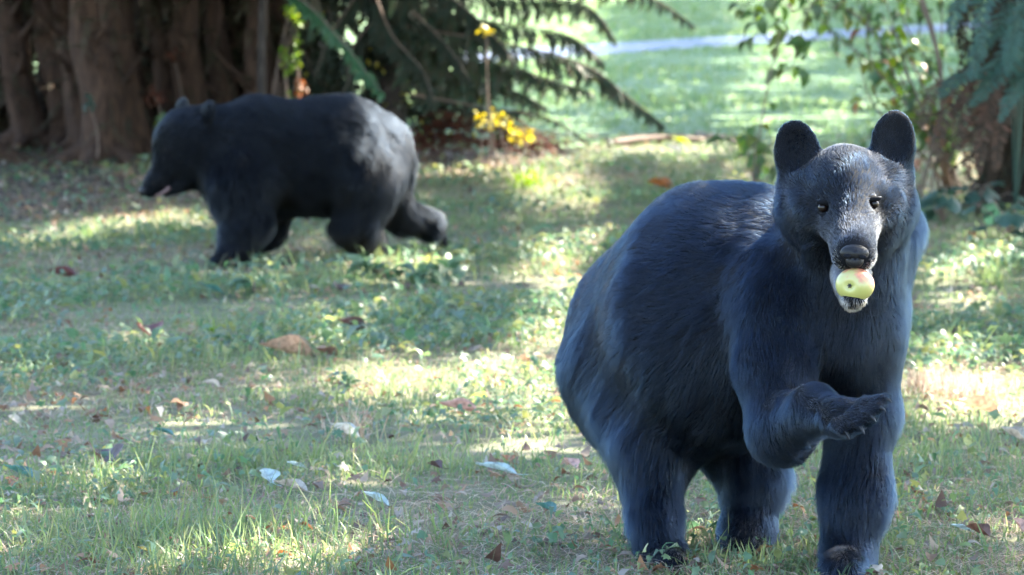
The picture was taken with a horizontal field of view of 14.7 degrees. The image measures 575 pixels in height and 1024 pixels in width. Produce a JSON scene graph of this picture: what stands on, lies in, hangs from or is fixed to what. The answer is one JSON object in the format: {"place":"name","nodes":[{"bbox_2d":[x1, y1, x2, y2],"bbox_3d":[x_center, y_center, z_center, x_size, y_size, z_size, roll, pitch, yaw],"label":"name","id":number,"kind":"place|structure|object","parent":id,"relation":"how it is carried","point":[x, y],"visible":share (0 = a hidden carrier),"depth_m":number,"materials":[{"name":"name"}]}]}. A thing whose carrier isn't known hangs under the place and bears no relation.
{"place":"outdoors","nodes":[
{"label":"outdoors","id":0,"kind":"place"},
{"bbox_2d":[0,126,1023,574],"bbox_3d":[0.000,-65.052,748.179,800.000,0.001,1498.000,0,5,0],"label":"ground","id":1,"kind":"structure","parent":0,"point":[440,439],"depth_m":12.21,"materials":[{"name":"green plant"}]},
{"bbox_2d":[5,476,19,487],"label":"fallen leaf","id":2,"kind":"object","parent":1,"relation":"on","point":[10,480],"visible":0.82,"depth_m":10.24,"materials":[{"name":"brown plant"}]},
{"bbox_2d":[4,464,39,480],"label":"fallen leaf","id":3,"kind":"object","parent":1,"relation":"on","point":[14,467],"visible":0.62,"depth_m":10.39,"materials":[{"name":"teal plant"}]},
{"bbox_2d":[48,265,75,276],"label":"fallen leaf","id":4,"kind":"object","parent":1,"relation":"on","point":[69,271],"visible":0.64,"depth_m":16.44,"materials":[{"name":"brown plant"}]},
{"bbox_2d":[45,222,133,242],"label":"grass tuft","id":5,"kind":"object","parent":1,"relation":"on","point":[89,232],"visible":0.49,"depth_m":18.67,"materials":[{"name":"green plant"}]},
{"bbox_2d":[89,443,123,465],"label":"fallen leaf","id":6,"kind":"object","parent":1,"relation":"on","point":[115,450],"visible":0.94,"depth_m":10.70,"materials":[{"name":"grey plant"}]},
{"bbox_2d":[112,211,206,238],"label":"grass tuft","id":7,"kind":"object","parent":1,"relation":"on","point":[172,224],"visible":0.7,"depth_m":18.92,"materials":[{"name":"green plant"}]},
{"bbox_2d":[154,427,180,436],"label":"fallen leaf","id":8,"kind":"object","parent":1,"relation":"on","point":[168,431],"visible":0.98,"depth_m":11.25,"materials":[{"name":"plant"}]},
{"bbox_2d":[202,318,219,332],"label":"grass tuft","id":9,"kind":"object","parent":1,"relation":"on","point":[212,329],"visible":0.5,"depth_m":14.31,"materials":[{"name":"green plant"}]},
{"bbox_2d":[201,283,231,297],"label":"fallen leaf","id":10,"kind":"object","parent":1,"relation":"on","point":[216,288],"visible":1,"depth_m":15.74,"materials":[{"name":"green plant"}]},
{"bbox_2d":[225,542,238,552],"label":"fallen leaf","id":11,"kind":"object","parent":1,"relation":"on","point":[232,548],"visible":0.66,"depth_m":9.14,"materials":[{"name":"yellow plant"}]},
{"bbox_2d":[224,275,275,294],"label":"broadleaf weed","id":12,"kind":"object","parent":1,"relation":"on","point":[239,280],"visible":0.88,"depth_m":15.93,"materials":[{"name":"green plant"}]},
{"bbox_2d":[259,468,281,485],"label":"fallen leaf","id":13,"kind":"object","parent":1,"relation":"on","point":[266,473],"visible":0.98,"depth_m":10.34,"materials":[{"name":"white plant"}]},
{"bbox_2d":[0,148,576,221],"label":"leaf mould","id":14,"kind":"object","parent":1,"relation":"on","point":[60,177],"visible":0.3,"depth_m":22.98,"materials":[{"name":"brown soil"}]},
{"bbox_2d":[0,116,37,162],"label":"hedge tree","id":15,"kind":"object","parent":14,"relation":"on","point":[5,153],"visible":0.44,"depth_m":25.32,"materials":[{"name":"brown plant"}]},
{"bbox_2d":[0,0,49,152],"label":"hedge tree","id":16,"kind":"object","parent":14,"relation":"on","point":[26,117],"visible":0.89,"depth_m":26.50,"materials":[{"name":"brown plant"}]},
{"bbox_2d":[31,0,66,151],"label":"hedge tree","id":17,"kind":"object","parent":14,"relation":"on","point":[44,44],"visible":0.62,"depth_m":26.52,"materials":[{"name":"brown plant"}]},
{"bbox_2d":[33,0,80,157],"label":"hedge tree","id":18,"kind":"object","parent":14,"relation":"on","point":[59,12],"visible":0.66,"depth_m":25.82,"materials":[{"name":"brown plant"}]},
{"bbox_2d":[28,0,149,168],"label":"hedge tree","id":19,"kind":"object","parent":14,"relation":"on","point":[95,72],"visible":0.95,"depth_m":24.91,"materials":[{"name":"brown plant"}]},
{"bbox_2d":[82,93,98,165],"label":"sprig","id":20,"kind":"object","parent":19,"relation":"attached to","point":[88,96],"visible":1,"depth_m":24.71,"materials":[{"name":"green plant"}]},
{"bbox_2d":[100,0,152,160],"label":"hedge tree","id":21,"kind":"object","parent":14,"relation":"on","point":[136,136],"visible":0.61,"depth_m":25.43,"materials":[{"name":"brown plant"}]},
{"bbox_2d":[123,0,156,140],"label":"hedge tree","id":22,"kind":"object","parent":14,"relation":"on","point":[129,9],"visible":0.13,"depth_m":25.97,"materials":[{"name":"brown plant"}]},
{"bbox_2d":[138,0,173,116],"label":"hedge tree","id":23,"kind":"object","parent":14,"relation":"on","point":[162,77],"visible":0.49,"depth_m":26.12,"materials":[{"name":"brown plant"}]},
{"bbox_2d":[145,82,167,114],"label":"sprig","id":24,"kind":"object","parent":14,"relation":"on","point":[153,94],"visible":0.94,"depth_m":24.87,"materials":[{"name":"brown plant"}]},
{"bbox_2d":[154,112,164,126],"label":"sprig","id":25,"kind":"object","parent":14,"relation":"on","point":[160,117],"visible":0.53,"depth_m":24.70,"materials":[{"name":"green plant"}]},
{"bbox_2d":[164,47,185,97],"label":"sprig","id":26,"kind":"object","parent":14,"relation":"on","point":[170,54],"visible":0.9,"depth_m":25.59,"materials":[{"name":"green plant"}]},
{"bbox_2d":[0,0,362,134],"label":"hedge","id":27,"kind":"object","parent":14,"relation":"on","point":[27,16],"visible":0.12,"depth_m":26.46,"materials":[{"name":"brown plant"}]},
{"bbox_2d":[141,0,238,108],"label":"hedge tree","id":28,"kind":"object","parent":14,"relation":"on","point":[183,33],"visible":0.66,"depth_m":25.73,"materials":[{"name":"brown plant"}]},
{"bbox_2d":[197,0,244,104],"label":"hedge tree","id":29,"kind":"object","parent":14,"relation":"on","point":[221,87],"visible":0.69,"depth_m":25.95,"materials":[{"name":"brown plant"}]},
{"bbox_2d":[223,0,246,98],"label":"hedge tree","id":30,"kind":"object","parent":14,"relation":"on","point":[234,28],"visible":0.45,"depth_m":26.32,"materials":[{"name":"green plant"}]},
{"bbox_2d":[209,0,276,96],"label":"hedge tree","id":31,"kind":"object","parent":14,"relation":"on","point":[248,79],"visible":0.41,"depth_m":25.62,"materials":[{"name":"brown plant"}]},
{"bbox_2d":[269,0,291,95],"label":"hedge tree","id":32,"kind":"object","parent":14,"relation":"on","point":[276,6],"visible":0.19,"depth_m":26.24,"materials":[{"name":"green plant"}]},
{"bbox_2d":[272,4,305,98],"bbox_3d":[-1.372,-1.276,24.691,0.187,1.113,0.178,5,7,43],"label":"leafy shrub","id":33,"kind":"object","parent":14,"relation":"on","point":[286,57],"visible":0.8,"depth_m":24.67,"materials":[{"name":"green plant"}]},
{"bbox_2d":[288,77,308,98],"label":"leafy shrub","id":34,"kind":"object","parent":14,"relation":"on","point":[303,85],"visible":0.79,"depth_m":24.59,"materials":[{"name":"orange plant"}]},
{"bbox_2d":[258,0,385,103],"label":"young conifer","id":35,"kind":"object","parent":14,"relation":"on","point":[318,20],"visible":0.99,"depth_m":22.90,"materials":[{"name":"green plant"}]},
{"bbox_2d":[280,4,412,120],"bbox_3d":[-1.056,-1.319,25.583,0.880,1.042,0.673,0,5,0],"label":"leafy shrub","id":36,"kind":"object","parent":14,"relation":"on","point":[330,78],"visible":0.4,"depth_m":25.48,"materials":[{"name":"green plant"}]},
{"bbox_2d":[360,2,514,155],"bbox_3d":[-0.508,-1.375,25.978,1.054,1.085,0.665,0,5,0],"label":"leafy shrub","id":37,"kind":"object","parent":14,"relation":"on","point":[410,114],"visible":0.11,"depth_m":25.92,"materials":[{"name":"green plant"}]},
{"bbox_2d":[476,25,496,169],"bbox_3d":[-0.163,-1.141,24.212,0.098,0.927,0.135,-5,7,-43],"label":"flower","id":38,"kind":"object","parent":14,"relation":"on","point":[485,30],"visible":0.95,"depth_m":24.19,"materials":[{"name":"brown plant"}]},
{"bbox_2d":[409,109,583,158],"bbox_3d":[-0.292,-0.986,25.849,1.497,0.388,1.054,2,5,18],"label":"brush pile","id":39,"kind":"object","parent":14,"relation":"on","point":[424,137],"visible":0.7,"depth_m":25.76,"materials":[{"name":"plant"}]},
{"bbox_2d":[0,132,1023,574],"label":"leaf litter","id":40,"kind":"object","parent":14,"relation":"on","point":[494,554],"visible":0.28,"depth_m":11.74,"materials":[{"name":"green plant"}]},
{"bbox_2d":[259,334,321,359],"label":"fallen leaf","id":41,"kind":"object","parent":1,"relation":"on","point":[291,341],"visible":0.95,"depth_m":13.36,"materials":[{"name":"brown plant"}]},
{"bbox_2d":[139,92,448,270],"bbox_3d":[-0.926,-0.484,17.554,1.459,0.732,0.642,-2,5,-17],"label":"bear","id":42,"kind":"object","parent":1,"relation":"on","point":[257,171],"visible":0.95,"depth_m":17.33},
{"bbox_2d":[273,479,318,492],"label":"fallen leaf","id":43,"kind":"object","parent":1,"relation":"on","point":[300,483],"visible":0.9,"depth_m":10.13,"materials":[{"name":"beige plant"}]},
{"bbox_2d":[288,461,304,467],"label":"fallen leaf","id":44,"kind":"object","parent":1,"relation":"on","point":[295,463],"visible":0.98,"depth_m":10.55,"materials":[{"name":"white plant"}]},
{"bbox_2d":[278,316,319,335],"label":"grass tuft","id":45,"kind":"object","parent":1,"relation":"on","point":[303,325],"visible":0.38,"depth_m":14.30,"materials":[{"name":"green plant"}]},
{"bbox_2d":[316,346,337,355],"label":"fallen leaf","id":46,"kind":"object","parent":1,"relation":"on","point":[323,349],"visible":0.99,"depth_m":13.37,"materials":[{"name":"brown plant"}]},
{"bbox_2d":[333,281,348,292],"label":"fallen leaf","id":47,"kind":"object","parent":1,"relation":"on","point":[338,285],"visible":1,"depth_m":15.84,"materials":[{"name":"plant"}]},
{"bbox_2d":[325,371,362,392],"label":"broadleaf weed","id":48,"kind":"object","parent":1,"relation":"on","point":[345,377],"visible":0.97,"depth_m":12.48,"materials":[{"name":"green plant"}]},
{"bbox_2d":[329,422,366,441],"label":"fallen leaf","id":49,"kind":"object","parent":1,"relation":"on","point":[345,426],"visible":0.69,"depth_m":11.24,"materials":[{"name":"white plant"}]},
{"bbox_2d":[338,316,364,329],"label":"fallen leaf","id":50,"kind":"object","parent":1,"relation":"on","point":[346,320],"visible":0.58,"depth_m":14.26,"materials":[{"name":"brown plant"}]},
{"bbox_2d":[342,352,388,389],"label":"straw tuft","id":51,"kind":"object","parent":1,"relation":"on","point":[360,368],"visible":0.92,"depth_m":12.51,"materials":[{"name":"beige plant"}]},
{"bbox_2d":[321,399,411,441],"bbox_3d":[-0.410,0.369,11.349,0.283,0.138,0.253,0,5,0],"label":"straw tuft","id":52,"kind":"object","parent":1,"relation":"on","point":[362,431],"visible":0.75,"depth_m":11.34,"materials":[{"name":"beige plant"}]},
{"bbox_2d":[342,254,393,278],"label":"broadleaf weed","id":53,"kind":"object","parent":1,"relation":"on","point":[359,265],"visible":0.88,"depth_m":16.47,"materials":[{"name":"green plant"}]},
{"bbox_2d":[362,491,392,506],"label":"fallen leaf","id":54,"kind":"object","parent":1,"relation":"on","point":[384,498],"visible":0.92,"depth_m":9.93,"materials":[{"name":"white plant"}]},
{"bbox_2d":[374,269,390,277],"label":"fallen leaf","id":55,"kind":"object","parent":1,"relation":"on","point":[376,270],"visible":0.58,"depth_m":16.45,"materials":[{"name":"plant"}]},
{"bbox_2d":[389,299,428,318],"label":"grass tuft","id":56,"kind":"object","parent":1,"relation":"on","point":[404,309],"visible":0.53,"depth_m":14.92,"materials":[{"name":"green plant"}]},
{"bbox_2d":[377,262,450,289],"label":"broadleaf weed","id":57,"kind":"object","parent":1,"relation":"on","point":[438,278],"visible":0.94,"depth_m":16.28,"materials":[{"name":"green plant"}]},
{"bbox_2d":[427,460,449,468],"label":"fallen leaf","id":58,"kind":"object","parent":1,"relation":"on","point":[436,463],"visible":1,"depth_m":10.53,"materials":[{"name":"plant"}]},
{"bbox_2d":[426,256,469,286],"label":"broadleaf weed","id":59,"kind":"object","parent":1,"relation":"on","point":[444,266],"visible":0.84,"depth_m":16.50,"materials":[{"name":"green plant"}]},
{"bbox_2d":[289,0,694,145],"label":"conifer","id":60,"kind":"object","parent":1,"relation":"on","point":[410,52],"visible":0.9,"depth_m":25.05,"materials":[{"name":"green plant"}]},
{"bbox_2d":[474,107,516,172],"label":"flowers","id":61,"kind":"object","parent":1,"relation":"on","point":[499,116],"visible":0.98,"depth_m":24.31,"materials":[{"name":"yellow plant"}]},
{"bbox_2d":[476,462,527,474],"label":"fallen leaf","id":62,"kind":"object","parent":1,"relation":"on","point":[505,467],"visible":0.96,"depth_m":10.47,"materials":[{"name":"white plant"}]},
{"bbox_2d":[501,454,515,463],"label":"fallen leaf","id":63,"kind":"object","parent":1,"relation":"on","point":[506,457],"visible":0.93,"depth_m":10.68,"materials":[{"name":"brown plant"}]},
{"bbox_2d":[0,135,1023,574],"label":"ground cover","id":64,"kind":"object","parent":1,"relation":"on","point":[336,333],"visible":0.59,"depth_m":14.19,"materials":[{"name":"green plant"}]},
{"bbox_2d":[439,398,483,413],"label":"fallen leaf","id":65,"kind":"object","parent":64,"relation":"on","point":[455,402],"visible":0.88,"depth_m":11.80,"materials":[{"name":"brown plant"}]},
{"bbox_2d":[517,521,533,529],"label":"fallen leaf","id":66,"kind":"object","parent":64,"relation":"on","point":[530,524],"visible":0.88,"depth_m":9.47,"materials":[{"name":"grey plant"}]},
{"bbox_2d":[0,143,1023,574],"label":"dry straw","id":67,"kind":"object","parent":1,"relation":"on","point":[464,513],"visible":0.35,"depth_m":10.93,"materials":[{"name":"plant"}]},
{"bbox_2d":[136,320,163,335],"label":"fallen leaf","id":68,"kind":"object","parent":67,"relation":"on","point":[151,327],"visible":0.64,"depth_m":14.06,"materials":[{"name":"brown plant"}]},
{"bbox_2d":[536,502,564,513],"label":"fallen leaf","id":69,"kind":"object","parent":67,"relation":"on","point":[546,505],"visible":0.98,"depth_m":9.76,"materials":[{"name":"teal plant"}]},
{"bbox_2d":[965,523,999,537],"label":"fallen leaf","id":70,"kind":"object","parent":67,"relation":"on","point":[982,526],"visible":0.97,"depth_m":9.36,"materials":[{"name":"brown plant"}]},
{"bbox_2d":[506,126,535,171],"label":"flowers","id":71,"kind":"object","parent":1,"relation":"on","point":[518,133],"visible":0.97,"depth_m":24.27,"materials":[{"name":"yellow plant"}]},
{"bbox_2d":[500,162,552,187],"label":"grass tuft","id":72,"kind":"object","parent":1,"relation":"on","point":[528,178],"visible":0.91,"depth_m":22.62,"materials":[{"name":"green plant"}]},
{"bbox_2d":[564,457,585,470],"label":"fallen leaf","id":73,"kind":"object","parent":1,"relation":"on","point":[573,462],"visible":0.98,"depth_m":10.59,"materials":[{"name":"plant"}]},
{"bbox_2d":[607,134,704,146],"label":"fallen branch","id":74,"kind":"object","parent":1,"relation":"on","point":[641,139],"visible":0.98,"depth_m":27.22,"materials":[{"name":"beige wood"}]},
{"bbox_2d":[648,177,671,188],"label":"fallen leaf","id":75,"kind":"object","parent":1,"relation":"on","point":[662,182],"visible":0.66,"depth_m":22.25,"materials":[{"name":"orange plant"}]},
{"bbox_2d":[665,144,681,152],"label":"fallen leaf","id":76,"kind":"object","parent":1,"relation":"on","point":[673,147],"visible":0.7,"depth_m":26.00,"materials":[{"name":"beige plant"}]},
{"bbox_2d":[672,137,692,144],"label":"fallen leaf","id":77,"kind":"object","parent":1,"relation":"on","point":[682,139],"visible":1,"depth_m":27.14,"materials":[{"name":"yellow plant"}]},
{"bbox_2d":[666,544,724,570],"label":"grass tuft","id":78,"kind":"object","parent":1,"relation":"on","point":[701,558],"visible":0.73,"depth_m":9.08,"materials":[{"name":"green plant"}]},
{"bbox_2d":[704,122,776,183],"bbox_3d":[1.244,-0.609,20.385,0.555,0.494,0.443,-5,7,-44],"label":"leafy weed","id":79,"kind":"object","parent":1,"relation":"on","point":[755,164],"visible":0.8,"depth_m":20.39,"materials":[{"name":"green plant"}]},
{"bbox_2d":[553,109,929,574],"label":"bear","id":80,"kind":"object","parent":1,"relation":"on","point":[734,347],"visible":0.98,"depth_m":8.97},
{"bbox_2d":[835,268,874,298],"bbox_3d":[0.734,-0.006,8.487,0.085,0.073,0.067,3,6,27],"label":"apple","id":81,"kind":"object","parent":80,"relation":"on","point":[856,282],"visible":1,"depth_m":8.46,"materials":[{"name":"green food"}]},
{"bbox_2d":[715,537,814,574],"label":"grass tuft","id":82,"kind":"object","parent":1,"relation":"on","point":[762,563],"visible":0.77,"depth_m":9.03,"materials":[{"name":"green plant"}]},
{"bbox_2d":[750,28,792,181],"bbox_3d":[1.339,-0.863,20.552,0.230,0.960,0.149,0,5,0],"label":"tall weed","id":83,"kind":"object","parent":1,"relation":"on","point":[774,53],"visible":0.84,"depth_m":20.51,"materials":[{"name":"green plant"}]},
{"bbox_2d":[728,0,943,198],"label":"overhanging branch","id":84,"kind":"object","parent":1,"relation":"on","point":[800,44],"visible":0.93,"depth_m":20.70,"materials":[{"name":"green plant"}]},
{"bbox_2d":[742,0,965,192],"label":"arching shrub","id":85,"kind":"object","parent":1,"relation":"on","point":[878,75],"visible":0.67,"depth_m":21.51,"materials":[{"name":"green plant"}]},
{"bbox_2d":[901,358,956,394],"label":"straw tuft","id":86,"kind":"object","parent":1,"relation":"on","point":[916,382],"visible":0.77,"depth_m":12.50,"materials":[{"name":"beige plant"}]},
{"bbox_2d":[916,187,970,224],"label":"broadleaf plant","id":87,"kind":"object","parent":1,"relation":"on","point":[942,201],"visible":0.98,"depth_m":19.64,"materials":[{"name":"green plant"}]},
{"bbox_2d":[902,362,1015,402],"bbox_3d":[1.403,0.284,12.348,0.407,0.129,0.349,-4,7,-39],"label":"straw tuft","id":88,"kind":"object","parent":1,"relation":"on","point":[944,389],"visible":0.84,"depth_m":12.34,"materials":[{"name":"beige plant"}]},
{"bbox_2d":[951,524,971,531],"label":"fallen leaf","id":89,"kind":"object","parent":1,"relation":"on","point":[961,526],"visible":1,"depth_m":9.43,"materials":[{"name":"white plant"}]},
{"bbox_2d":[957,395,1006,416],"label":"fallen leaf","id":90,"kind":"object","parent":1,"relation":"on","point":[984,402],"visible":0.89,"depth_m":11.81,"materials":[{"name":"yellow plant"}]},
{"bbox_2d":[941,0,1023,209],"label":"dark tree","id":91,"kind":"object","parent":1,"relation":"on","point":[1004,174],"visible":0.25,"depth_m":20.79,"materials":[{"name":"green plant"}]},
{"bbox_2d":[917,65,1023,189],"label":"fern","id":92,"kind":"object","parent":91,"relation":"hanging from","point":[997,95],"visible":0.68,"depth_m":20.33,"materials":[{"name":"green plant"}]},
{"bbox_2d":[936,0,1023,208],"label":"fern","id":93,"kind":"object","parent":91,"relation":"hanging from","point":[1013,49],"visible":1,"depth_m":19.79,"materials":[{"name":"green plant"}]},
{"bbox_2d":[949,177,1023,216],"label":"broadleaf plant","id":94,"kind":"object","parent":1,"relation":"on","point":[987,194],"visible":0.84,"depth_m":20.26,"materials":[{"name":"green plant"}]},
{"bbox_2d":[957,246,1023,288],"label":"grass tuft","id":95,"kind":"object","parent":1,"relation":"on","point":[994,273],"visible":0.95,"depth_m":16.30,"materials":[{"name":"green plant"}]},
{"bbox_2d":[962,201,1023,239],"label":"broadleaf plant","id":96,"kind":"object","parent":1,"relation":"on","point":[994,215],"visible":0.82,"depth_m":18.64,"materials":[{"name":"green plant"}]},
{"bbox_2d":[1001,426,1023,441],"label":"fallen leaf","id":97,"kind":"object","parent":1,"relation":"on","point":[1017,432],"visible":1,"depth_m":11.15,"materials":[{"name":"white plant"}]},
{"bbox_2d":[1013,517,1023,530],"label":"fallen leaf","id":98,"kind":"object","parent":1,"relation":"on","point":[1020,522],"visible":1,"depth_m":9.47,"materials":[{"name":"plant"}]},
{"bbox_2d":[34,0,990,151],"bbox_3d":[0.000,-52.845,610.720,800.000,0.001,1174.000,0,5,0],"label":"lawn","id":99,"kind":"structure","parent":0,"point":[688,88],"depth_m":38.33,"materials":[{"name":"green plant"}]},
{"bbox_2d":[600,132,670,142],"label":"fallen branch","id":100,"kind":"object","parent":99,"relation":"on","point":[606,140],"visible":0.45,"depth_m":27.78,"materials":[{"name":"brown wood"}]},
{"bbox_2d":[694,131,752,147],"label":"fallen branch","id":101,"kind":"object","parent":99,"relation":"on","point":[703,134],"visible":0.38,"depth_m":27.98,"materials":[{"name":"beige wood"}]},
{"bbox_2d":[466,21,990,60],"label":"driveway","id":102,"kind":"structure","parent":0,"point":[641,46],"depth_m":53.07,"materials":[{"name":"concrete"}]}
]}

